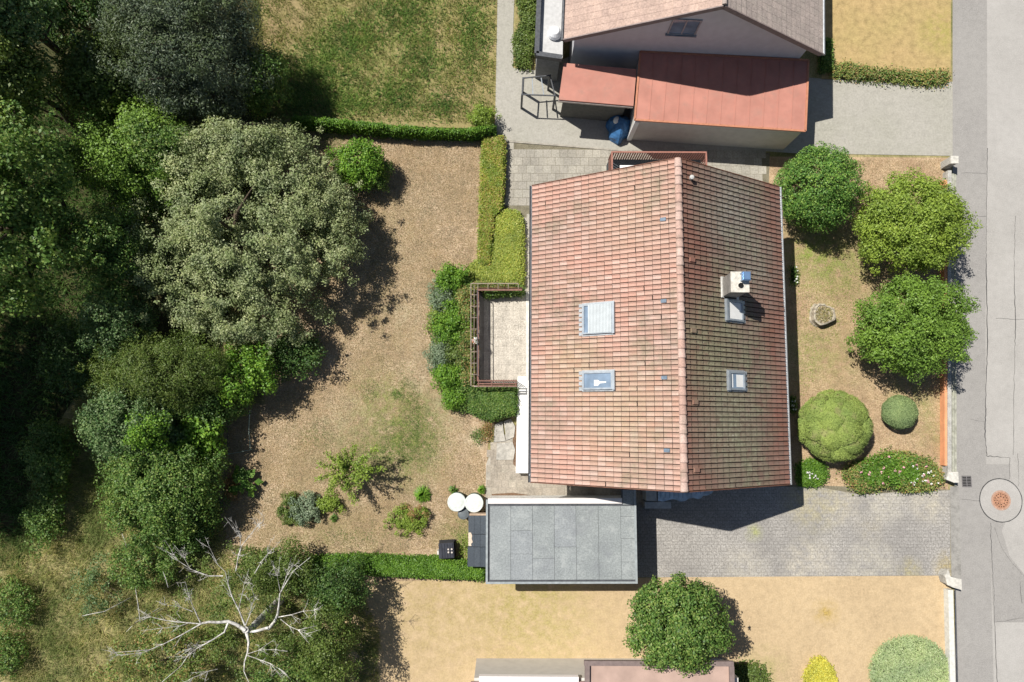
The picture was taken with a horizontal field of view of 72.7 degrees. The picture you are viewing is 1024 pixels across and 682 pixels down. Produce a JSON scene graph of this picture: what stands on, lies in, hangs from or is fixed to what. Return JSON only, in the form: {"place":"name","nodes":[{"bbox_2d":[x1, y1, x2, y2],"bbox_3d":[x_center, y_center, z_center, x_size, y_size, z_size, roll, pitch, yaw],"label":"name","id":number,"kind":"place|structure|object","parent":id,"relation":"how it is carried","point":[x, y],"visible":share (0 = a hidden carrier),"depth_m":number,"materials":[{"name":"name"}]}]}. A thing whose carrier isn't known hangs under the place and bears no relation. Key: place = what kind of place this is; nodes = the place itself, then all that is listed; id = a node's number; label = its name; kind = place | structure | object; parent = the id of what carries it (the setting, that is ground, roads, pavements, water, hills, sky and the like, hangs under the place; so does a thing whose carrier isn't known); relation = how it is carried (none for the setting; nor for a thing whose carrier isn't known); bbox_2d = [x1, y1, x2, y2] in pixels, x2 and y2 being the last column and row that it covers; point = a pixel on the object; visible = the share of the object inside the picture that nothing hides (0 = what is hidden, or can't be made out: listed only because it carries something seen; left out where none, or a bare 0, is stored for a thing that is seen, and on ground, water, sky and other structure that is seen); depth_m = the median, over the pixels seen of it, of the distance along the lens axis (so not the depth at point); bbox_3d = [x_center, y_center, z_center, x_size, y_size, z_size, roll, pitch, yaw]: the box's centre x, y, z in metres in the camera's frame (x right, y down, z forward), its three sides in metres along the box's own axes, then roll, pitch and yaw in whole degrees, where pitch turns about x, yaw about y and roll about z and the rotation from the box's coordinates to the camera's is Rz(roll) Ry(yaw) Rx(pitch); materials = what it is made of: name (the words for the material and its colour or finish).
{"place":"outdoors","nodes":[
{"label":"outdoors","id":0,"kind":"place"},
{"bbox_2d":[0,0,271,569],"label":"woodland floor","id":1,"kind":"structure","parent":0,"point":[164,326],"depth_m":34.06,"materials":[{"name":"soil"}]},
{"bbox_2d":[0,0,70,72],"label":"tree","id":2,"kind":"object","parent":1,"relation":"on","point":[17,23],"visible":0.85,"depth_m":27.88,"materials":[{"name":"green plant"}]},
{"bbox_2d":[0,29,96,137],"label":"tree","id":3,"kind":"object","parent":1,"relation":"on","point":[21,79],"visible":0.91,"depth_m":28.26,"materials":[{"name":"green plant"}]},
{"bbox_2d":[0,97,99,317],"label":"tree","id":4,"kind":"object","parent":1,"relation":"on","point":[39,216],"visible":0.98,"depth_m":27.33,"materials":[{"name":"green plant"}]},
{"bbox_2d":[0,95,117,570],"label":"undergrowth","id":5,"kind":"object","parent":1,"relation":"on","point":[5,359],"visible":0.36,"depth_m":33.71,"materials":[{"name":"green plant"}]},
{"bbox_2d":[22,0,116,53],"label":"tree","id":6,"kind":"object","parent":1,"relation":"on","point":[81,14],"visible":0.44,"depth_m":30.96,"materials":[{"name":"green plant"}]},
{"bbox_2d":[32,308,106,399],"bbox_3d":[-20.484,0.736,32.609,3.614,2.683,3.904,34,85,3],"label":"tall shrub","id":7,"kind":"object","parent":1,"relation":"on","point":[74,372],"visible":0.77,"depth_m":32.04,"materials":[{"name":"green plant"}]},
{"bbox_2d":[45,30,155,135],"bbox_3d":[-18.613,-11.481,32.265,4.615,6.050,4.711,0,84,-1],"label":"tree","id":8,"kind":"object","parent":1,"relation":"on","point":[83,84],"visible":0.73,"depth_m":30.14,"materials":[{"name":"green plant"}]},
{"bbox_2d":[58,198,158,306],"bbox_3d":[-17.512,-3.783,31.113,3.390,6.698,5.164,-22,84,-3],"label":"tall shrub","id":9,"kind":"object","parent":1,"relation":"on","point":[111,266],"visible":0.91,"depth_m":29.69,"materials":[{"name":"green plant"}]},
{"bbox_2d":[71,282,160,363],"bbox_3d":[-17.637,-0.878,31.521,3.378,5.256,3.858,0,84,-1],"label":"tall shrub","id":10,"kind":"object","parent":1,"relation":"on","point":[110,336],"visible":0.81,"depth_m":30.24,"materials":[{"name":"green plant"}]},
{"bbox_2d":[58,90,216,230],"bbox_3d":[-16.709,-8.159,31.899,6.140,6.099,6.184,41,85,4],"label":"tree","id":11,"kind":"object","parent":1,"relation":"on","point":[111,165],"visible":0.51,"depth_m":30.46,"materials":[{"name":"green plant"}]},
{"bbox_2d":[76,326,245,418],"bbox_3d":[-15.668,1.413,31.384,7.374,5.072,4.208,0,84,-1],"label":"tall shrub","id":12,"kind":"object","parent":1,"relation":"on","point":[146,355],"visible":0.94,"depth_m":30.31,"materials":[{"name":"green plant"}]},
{"bbox_2d":[115,106,207,183],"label":"tree","id":13,"kind":"object","parent":1,"relation":"on","point":[147,153],"visible":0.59,"depth_m":29.95,"materials":[{"name":"green plant"}]},
{"bbox_2d":[67,0,281,126],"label":"tree","id":14,"kind":"object","parent":1,"relation":"on","point":[157,31],"visible":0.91,"depth_m":29.99,"materials":[{"name":"green plant"}]},
{"bbox_2d":[209,121,522,586],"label":"garden lawn","id":15,"kind":"structure","parent":0,"point":[341,296],"depth_m":33.84,"materials":[{"name":"brown plant"}]},
{"bbox_2d":[83,116,369,354],"bbox_3d":[-12.893,-4.944,31.397,12.535,6.481,11.201,0,84,-1],"label":"tree","id":16,"kind":"object","parent":15,"relation":"on","point":[204,246],"visible":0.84,"depth_m":30.85,"materials":[{"name":"green plant"}]},
{"bbox_2d":[168,115,302,198],"bbox_3d":[-12.445,-8.275,32.170,6.038,5.675,3.728,0,84,-1],"label":"tree","id":17,"kind":"object","parent":15,"relation":"on","point":[198,139],"visible":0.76,"depth_m":30.38,"materials":[{"name":"green plant"}]},
{"bbox_2d":[228,464,263,497],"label":"shrub","id":18,"kind":"object","parent":15,"relation":"on","point":[246,484],"visible":1,"depth_m":32.91,"materials":[{"name":"green plant"}]},
{"bbox_2d":[230,534,323,599],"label":"tall shrub","id":19,"kind":"object","parent":15,"relation":"on","point":[291,553],"visible":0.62,"depth_m":31.13,"materials":[{"name":"green plant"}]},
{"bbox_2d":[249,322,326,382],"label":"tall shrub","id":20,"kind":"object","parent":15,"relation":"on","point":[310,349],"visible":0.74,"depth_m":32.65,"materials":[{"name":"green plant"}]},
{"bbox_2d":[288,490,324,526],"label":"shrub","id":21,"kind":"object","parent":15,"relation":"on","point":[309,501],"visible":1,"depth_m":32.72,"materials":[{"name":"green plant"}]},
{"bbox_2d":[293,170,373,261],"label":"tree","id":22,"kind":"object","parent":15,"relation":"on","point":[315,205],"visible":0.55,"depth_m":31.95,"materials":[{"name":"green plant"}]},
{"bbox_2d":[291,550,377,626],"bbox_3d":[-7.848,11.048,31.172,3.266,3.570,3.116,-32,85,-4],"label":"tall shrub","id":23,"kind":"object","parent":15,"relation":"on","point":[327,589],"visible":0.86,"depth_m":30.66,"materials":[{"name":"green plant"}]},
{"bbox_2d":[314,443,386,508],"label":"sapling","id":24,"kind":"object","parent":15,"relation":"on","point":[342,467],"visible":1,"depth_m":31.81,"materials":[{"name":"green plant"}]},
{"bbox_2d":[323,137,386,193],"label":"shrub","id":25,"kind":"object","parent":15,"relation":"on","point":[370,158],"visible":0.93,"depth_m":33.23,"materials":[{"name":"green plant"}]},
{"bbox_2d":[291,114,496,143],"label":"hedge","id":26,"kind":"object","parent":15,"relation":"on","point":[340,126],"visible":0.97,"depth_m":34.47,"materials":[{"name":"green plant"}]},
{"bbox_2d":[306,550,485,582],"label":"hedge","id":27,"kind":"object","parent":15,"relation":"on","point":[430,566],"visible":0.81,"depth_m":32.25,"materials":[{"name":"green plant"}]},
{"bbox_2d":[383,502,430,538],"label":"shrub","id":28,"kind":"object","parent":15,"relation":"on","point":[403,523],"visible":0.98,"depth_m":32.84,"materials":[{"name":"green plant"}]},
{"bbox_2d":[429,363,463,395],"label":"shrub","id":29,"kind":"object","parent":15,"relation":"on","point":[449,379],"visible":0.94,"depth_m":33.01,"materials":[{"name":"green plant"}]},
{"bbox_2d":[427,299,472,344],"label":"shrub","id":30,"kind":"object","parent":15,"relation":"on","point":[452,320],"visible":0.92,"depth_m":33.24,"materials":[{"name":"green plant"}]},
{"bbox_2d":[431,261,470,293],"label":"shrub","id":31,"kind":"object","parent":15,"relation":"on","point":[449,276],"visible":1,"depth_m":33.44,"materials":[{"name":"green plant"}]},
{"bbox_2d":[427,268,476,414],"bbox_3d":[-2.733,-0.050,33.755,2.933,0.891,7.269,0,84,-1],"label":"shrub","id":32,"kind":"object","parent":15,"relation":"on","point":[437,341],"visible":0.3,"depth_m":33.65,"materials":[{"name":"green plant"}]},
{"bbox_2d":[453,283,480,386],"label":"shrub","id":33,"kind":"object","parent":15,"relation":"on","point":[466,296],"visible":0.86,"depth_m":33.16,"materials":[{"name":"green plant"}]},
{"bbox_2d":[467,511,485,566],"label":"wood store","id":34,"kind":"structure","parent":15,"relation":"on","point":[476,539],"depth_m":31.86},
{"bbox_2d":[475,135,507,266],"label":"hedge","id":35,"kind":"object","parent":15,"relation":"on","point":[492,177],"visible":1,"depth_m":34.44,"materials":[{"name":"green plant"}]},
{"bbox_2d":[466,384,518,422],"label":"hedge","id":36,"kind":"object","parent":15,"relation":"on","point":[493,404],"visible":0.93,"depth_m":32.99,"materials":[{"name":"green plant"}]},
{"bbox_2d":[465,208,527,287],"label":"hedge","id":37,"kind":"object","parent":15,"relation":"on","point":[507,262],"visible":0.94,"depth_m":34.19,"materials":[{"name":"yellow plant"}]},
{"bbox_2d":[479,291,528,382],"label":"terrace","id":38,"kind":"structure","parent":15,"relation":"on","point":[504,338],"depth_m":33.71,"materials":[{"name":"concrete"}]},
{"bbox_2d":[471,283,521,386],"bbox_3d":[-0.741,-0.271,33.058,2.462,1.320,4.929,0,84,-1],"label":"railing","id":39,"kind":"object","parent":38,"relation":"on","point":[518,288],"visible":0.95,"depth_m":32.61,"materials":[{"name":"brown wood"}]},
{"bbox_2d":[251,0,496,143],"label":"meadow","id":40,"kind":"structure","parent":0,"point":[386,66],"depth_m":35.74,"materials":[{"name":"green plant"}]},
{"bbox_2d":[236,43,295,121],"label":"tree","id":41,"kind":"object","parent":40,"relation":"on","point":[260,98],"visible":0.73,"depth_m":32.34,"materials":[{"name":"green plant"}]},
{"bbox_2d":[0,0,954,681],"bbox_3d":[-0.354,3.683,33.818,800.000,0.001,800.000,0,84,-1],"label":"ground","id":42,"kind":"structure","parent":0,"point":[814,68],"depth_m":32.76,"materials":[{"name":"green plant"}]},
{"bbox_2d":[0,628,30,679],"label":"tall shrub","id":43,"kind":"object","parent":42,"relation":"on","point":[12,649],"visible":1,"depth_m":31.62,"materials":[{"name":"green plant"}]},
{"bbox_2d":[0,574,42,630],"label":"tall shrub","id":44,"kind":"object","parent":42,"relation":"on","point":[18,605],"visible":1,"depth_m":31.81,"materials":[{"name":"green plant"}]},
{"bbox_2d":[17,471,71,558],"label":"tall shrub","id":45,"kind":"object","parent":42,"relation":"on","point":[45,507],"visible":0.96,"depth_m":31.96,"materials":[{"name":"green plant"}]},
{"bbox_2d":[16,418,80,497],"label":"tall shrub","id":46,"kind":"object","parent":42,"relation":"on","point":[47,443],"visible":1,"depth_m":32.03,"materials":[{"name":"green plant"}]},
{"bbox_2d":[62,548,139,624],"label":"tall shrub","id":47,"kind":"object","parent":42,"relation":"on","point":[92,577],"visible":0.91,"depth_m":31.70,"materials":[{"name":"green plant"}]},
{"bbox_2d":[72,363,186,472],"bbox_3d":[-17.044,3.359,31.424,4.763,4.544,4.879,-34,85,-4],"label":"tall shrub","id":48,"kind":"object","parent":42,"relation":"on","point":[105,432],"visible":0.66,"depth_m":30.06,"materials":[{"name":"green plant"}]},
{"bbox_2d":[106,531,188,596],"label":"tall shrub","id":49,"kind":"object","parent":42,"relation":"on","point":[165,563],"visible":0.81,"depth_m":31.15,"materials":[{"name":"green plant"}]},
{"bbox_2d":[122,409,177,453],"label":"tall shrub","id":50,"kind":"object","parent":42,"relation":"on","point":[149,439],"visible":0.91,"depth_m":29.69,"materials":[{"name":"green plant"}]},
{"bbox_2d":[90,610,228,681],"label":"tall shrub","id":51,"kind":"object","parent":42,"relation":"on","point":[148,660],"visible":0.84,"depth_m":30.25,"materials":[{"name":"green plant"}]},
{"bbox_2d":[93,417,232,557],"bbox_3d":[-15.717,6.393,31.350,5.875,4.061,6.048,-43,86,-5],"label":"tree","id":52,"kind":"object","parent":42,"relation":"on","point":[138,491],"visible":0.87,"depth_m":30.57,"materials":[{"name":"green plant"}]},
{"bbox_2d":[0,382,380,681],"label":"wild grass","id":53,"kind":"structure","parent":42,"relation":"on","point":[49,552],"depth_m":32.57,"materials":[{"name":"green plant"}]},
{"bbox_2d":[155,469,231,562],"bbox_3d":[-15.109,7.987,32.062,3.645,2.313,3.886,36,85,3],"label":"tall shrub","id":54,"kind":"object","parent":42,"relation":"on","point":[202,534],"visible":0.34,"depth_m":31.80,"materials":[{"name":"green plant"}]},
{"bbox_2d":[162,405,227,471],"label":"tall shrub","id":55,"kind":"object","parent":42,"relation":"on","point":[211,438],"visible":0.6,"depth_m":31.46,"materials":[{"name":"green plant"}]},
{"bbox_2d":[166,380,237,431],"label":"tall shrub","id":56,"kind":"object","parent":42,"relation":"on","point":[211,401],"visible":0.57,"depth_m":31.64,"materials":[{"name":"green plant"}]},
{"bbox_2d":[101,511,339,681],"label":"dead tree","id":57,"kind":"object","parent":42,"relation":"on","point":[272,607],"visible":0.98,"depth_m":29.12,"materials":[{"name":"grey wood"}]},
{"bbox_2d":[202,341,279,407],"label":"tall shrub","id":58,"kind":"object","parent":42,"relation":"on","point":[256,373],"visible":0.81,"depth_m":31.49,"materials":[{"name":"green plant"}]},
{"bbox_2d":[247,626,349,681],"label":"tall shrub","id":59,"kind":"object","parent":42,"relation":"on","point":[268,677],"visible":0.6,"depth_m":29.80,"materials":[{"name":"green plant"}]},
{"bbox_2d":[516,376,531,472],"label":"wall","id":60,"kind":"structure","parent":42,"relation":"on","point":[522,438],"depth_m":33.23,"materials":[{"name":"white paint"}]},
{"bbox_2d":[486,489,637,583],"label":"garage","id":61,"kind":"structure","parent":42,"relation":"on","point":[561,539],"depth_m":30.68,"materials":[{"name":"concrete"}]},
{"bbox_2d":[504,140,769,272],"bbox_3d":[6.355,-6.350,34.957,13.536,0.001,7.744,0,84,-1],"label":"terrace base","id":62,"kind":"object","parent":42,"relation":"on","point":[524,210],"visible":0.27,"depth_m":35.26,"materials":[{"name":"grey concrete"}]},
{"bbox_2d":[528,157,791,492],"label":"house","id":63,"kind":"structure","parent":42,"relation":"on","point":[658,359],"depth_m":28.63,"materials":[{"name":"tile"}]},
{"bbox_2d":[606,151,706,170],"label":"balcony","id":64,"kind":"structure","parent":63,"relation":"attached to","point":[614,163],"depth_m":33.92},
{"bbox_2d":[561,0,824,68],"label":"house","id":65,"kind":"structure","parent":42,"relation":"on","point":[615,33],"depth_m":31.43,"materials":[{"name":"paint"}]},
{"bbox_2d":[665,19,702,37],"bbox_3d":[7.701,-13.995,31.109,1.420,1.260,0.107,3,84,0],"label":"window","id":66,"kind":"structure","parent":65,"relation":"in","point":[678,27],"depth_m":31.15,"materials":[{"name":"blue glass"}]},
{"bbox_2d":[495,0,952,155],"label":"neighbour yard","id":67,"kind":"structure","parent":42,"relation":"on","point":[852,117],"depth_m":35.58,"materials":[{"name":"concrete"}]},
{"bbox_2d":[513,0,535,68],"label":"garden path planting","id":68,"kind":"object","parent":67,"relation":"on","point":[517,20],"visible":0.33,"depth_m":35.96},
{"bbox_2d":[510,0,535,71],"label":"shrub","id":69,"kind":"object","parent":68,"relation":"on","point":[523,39],"visible":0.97,"depth_m":35.51,"materials":[{"name":"green plant"}]},
{"bbox_2d":[534,0,562,81],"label":"balcony","id":70,"kind":"structure","parent":67,"relation":"on","point":[548,52],"depth_m":33.26,"materials":[{"name":"concrete"}]},
{"bbox_2d":[606,115,629,144],"bbox_3d":[5.367,-10.812,34.933,1.392,1.000,1.442,30,84,3],"label":"tarpaulin","id":71,"kind":"object","parent":67,"relation":"on","point":[617,126],"visible":0.9,"depth_m":34.75,"materials":[{"name":"blue plastic"}]},
{"bbox_2d":[627,50,809,149],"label":"garage","id":72,"kind":"structure","parent":67,"relation":"on","point":[760,102],"depth_m":33.14,"materials":[{"name":"red metal"}]},
{"bbox_2d":[487,442,643,501],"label":"worn path","id":73,"kind":"structure","parent":0,"point":[508,476],"depth_m":33.45,"materials":[{"name":"beige stone"}]},
{"bbox_2d":[558,63,635,120],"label":"side building","id":74,"kind":"structure","parent":0,"point":[599,93],"depth_m":33.14,"materials":[{"name":"red metal"}]},
{"bbox_2d":[471,658,737,681],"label":"house","id":75,"kind":"structure","parent":0,"point":[560,670],"depth_m":29.91,"materials":[{"name":"red tile"}]},
{"bbox_2d":[312,576,950,681],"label":"neighbour back lawn","id":76,"kind":"structure","parent":0,"point":[785,628],"depth_m":32.83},
{"bbox_2d":[292,588,364,681],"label":"tall shrub","id":77,"kind":"object","parent":76,"relation":"on","point":[325,643],"visible":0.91,"depth_m":29.36,"materials":[{"name":"green plant"}]},
{"bbox_2d":[622,571,736,677],"bbox_3d":[7.166,12.329,30.506,4.852,4.930,4.656,0,84,-1],"label":"tree","id":78,"kind":"object","parent":76,"relation":"on","point":[679,640],"visible":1,"depth_m":29.14,"materials":[{"name":"green plant"}]},
{"bbox_2d":[733,657,772,681],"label":"shrub","id":79,"kind":"object","parent":76,"relation":"on","point":[750,672],"visible":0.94,"depth_m":32.44,"materials":[{"name":"green plant"}]},
{"bbox_2d":[801,655,837,681],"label":"cushion plant","id":80,"kind":"object","parent":76,"relation":"on","point":[819,669],"visible":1,"depth_m":32.33,"materials":[{"name":"yellow plant"}]},
{"bbox_2d":[867,634,949,681],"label":"cushion plant","id":81,"kind":"object","parent":76,"relation":"on","point":[907,659],"visible":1,"depth_m":32.49,"materials":[{"name":"green plant"}]},
{"bbox_2d":[943,588,957,681],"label":"boundary wall","id":82,"kind":"structure","parent":76,"relation":"on","point":[949,624],"depth_m":32.64,"materials":[{"name":"concrete"}]},
{"bbox_2d":[503,142,765,217],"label":"paving","id":83,"kind":"structure","parent":0,"point":[542,167],"depth_m":35.22,"materials":[{"name":"grey stone"}]},
{"bbox_2d":[636,486,950,576],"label":"driveway","id":84,"kind":"structure","parent":0,"point":[777,531],"depth_m":33.33,"materials":[{"name":"grey stone"}]},
{"bbox_2d":[769,157,950,488],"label":"front lawn","id":85,"kind":"structure","parent":0,"point":[849,234],"depth_m":34.41,"materials":[{"name":"brown plant"}]},
{"bbox_2d":[793,456,830,489],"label":"shrub","id":86,"kind":"object","parent":85,"relation":"on","point":[810,473],"visible":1,"depth_m":33.31,"materials":[{"name":"green plant"}]},
{"bbox_2d":[773,141,870,233],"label":"tree","id":87,"kind":"object","parent":85,"relation":"on","point":[833,163],"visible":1,"depth_m":32.31,"materials":[{"name":"green plant"}]},
{"bbox_2d":[796,388,873,462],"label":"round conifer","id":88,"kind":"object","parent":85,"relation":"on","point":[834,425],"visible":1,"depth_m":32.03,"materials":[{"name":"green plant"}]},
{"bbox_2d":[835,445,945,495],"bbox_3d":[18.273,6.224,33.349,5.367,0.793,2.471,0,84,-1],"label":"flower bed","id":89,"kind":"object","parent":85,"relation":"on","point":[852,474],"visible":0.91,"depth_m":33.22,"materials":[{"name":"green plant"}]},
{"bbox_2d":[881,394,918,429],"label":"round shrub","id":90,"kind":"object","parent":85,"relation":"on","point":[899,412],"visible":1,"depth_m":32.99,"materials":[{"name":"green plant"}]},
{"bbox_2d":[843,270,980,384],"bbox_3d":[18.537,-0.618,32.271,5.768,4.461,5.035,-35,85,-4],"label":"tree","id":91,"kind":"object","parent":85,"relation":"on","point":[931,300],"visible":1,"depth_m":31.14,"materials":[{"name":"green plant"}]},
{"bbox_2d":[849,167,982,276],"bbox_3d":[18.793,-5.464,32.699,5.461,4.663,5.010,0,84,-1],"label":"tree","id":92,"kind":"object","parent":85,"relation":"on","point":[928,251],"visible":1,"depth_m":31.69,"materials":[{"name":"green plant"}]},
{"bbox_2d":[940,170,956,485],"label":"garden wall","id":93,"kind":"structure","parent":85,"relation":"on","point":[948,422],"depth_m":33.84,"materials":[{"name":"orange paint"}]},
{"bbox_2d":[822,0,950,81],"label":"neighbour front lawn","id":94,"kind":"structure","parent":0,"point":[913,34],"depth_m":36.15,"materials":[{"name":"yellow plant"}]},
{"bbox_2d":[828,57,953,90],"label":"hedge","id":95,"kind":"object","parent":94,"relation":"on","point":[852,71],"visible":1,"depth_m":35.66,"materials":[{"name":"green plant"}]},
{"bbox_2d":[953,0,993,681],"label":"pavement","id":96,"kind":"structure","parent":0,"point":[974,628],"depth_m":34.33,"materials":[{"name":"grey concrete"}]},
{"bbox_2d":[950,486,960,577],"bbox_3d":[21.293,9.172,33.411,0.485,0.001,4.324,2,84,0],"label":"kerb strip","id":97,"kind":"object","parent":96,"relation":"on","point":[955,536],"visible":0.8,"depth_m":33.41,"materials":[{"name":"grey concrete"}]},
{"bbox_2d":[985,0,1023,681],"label":"road","id":98,"kind":"structure","parent":0,"point":[1005,190],"depth_m":34.82,"materials":[{"name":"grey asphalt"}]},
{"bbox_2d":[985,464,1023,621],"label":"road patch","id":99,"kind":"object","parent":98,"relation":"on","point":[1007,576],"visible":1,"depth_m":33.22,"materials":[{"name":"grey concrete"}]},
{"bbox_2d":[979,478,1022,522],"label":"manhole cover","id":100,"kind":"object","parent":99,"relation":"on","point":[1000,500],"visible":1,"depth_m":33.58,"materials":[{"name":"concrete"}]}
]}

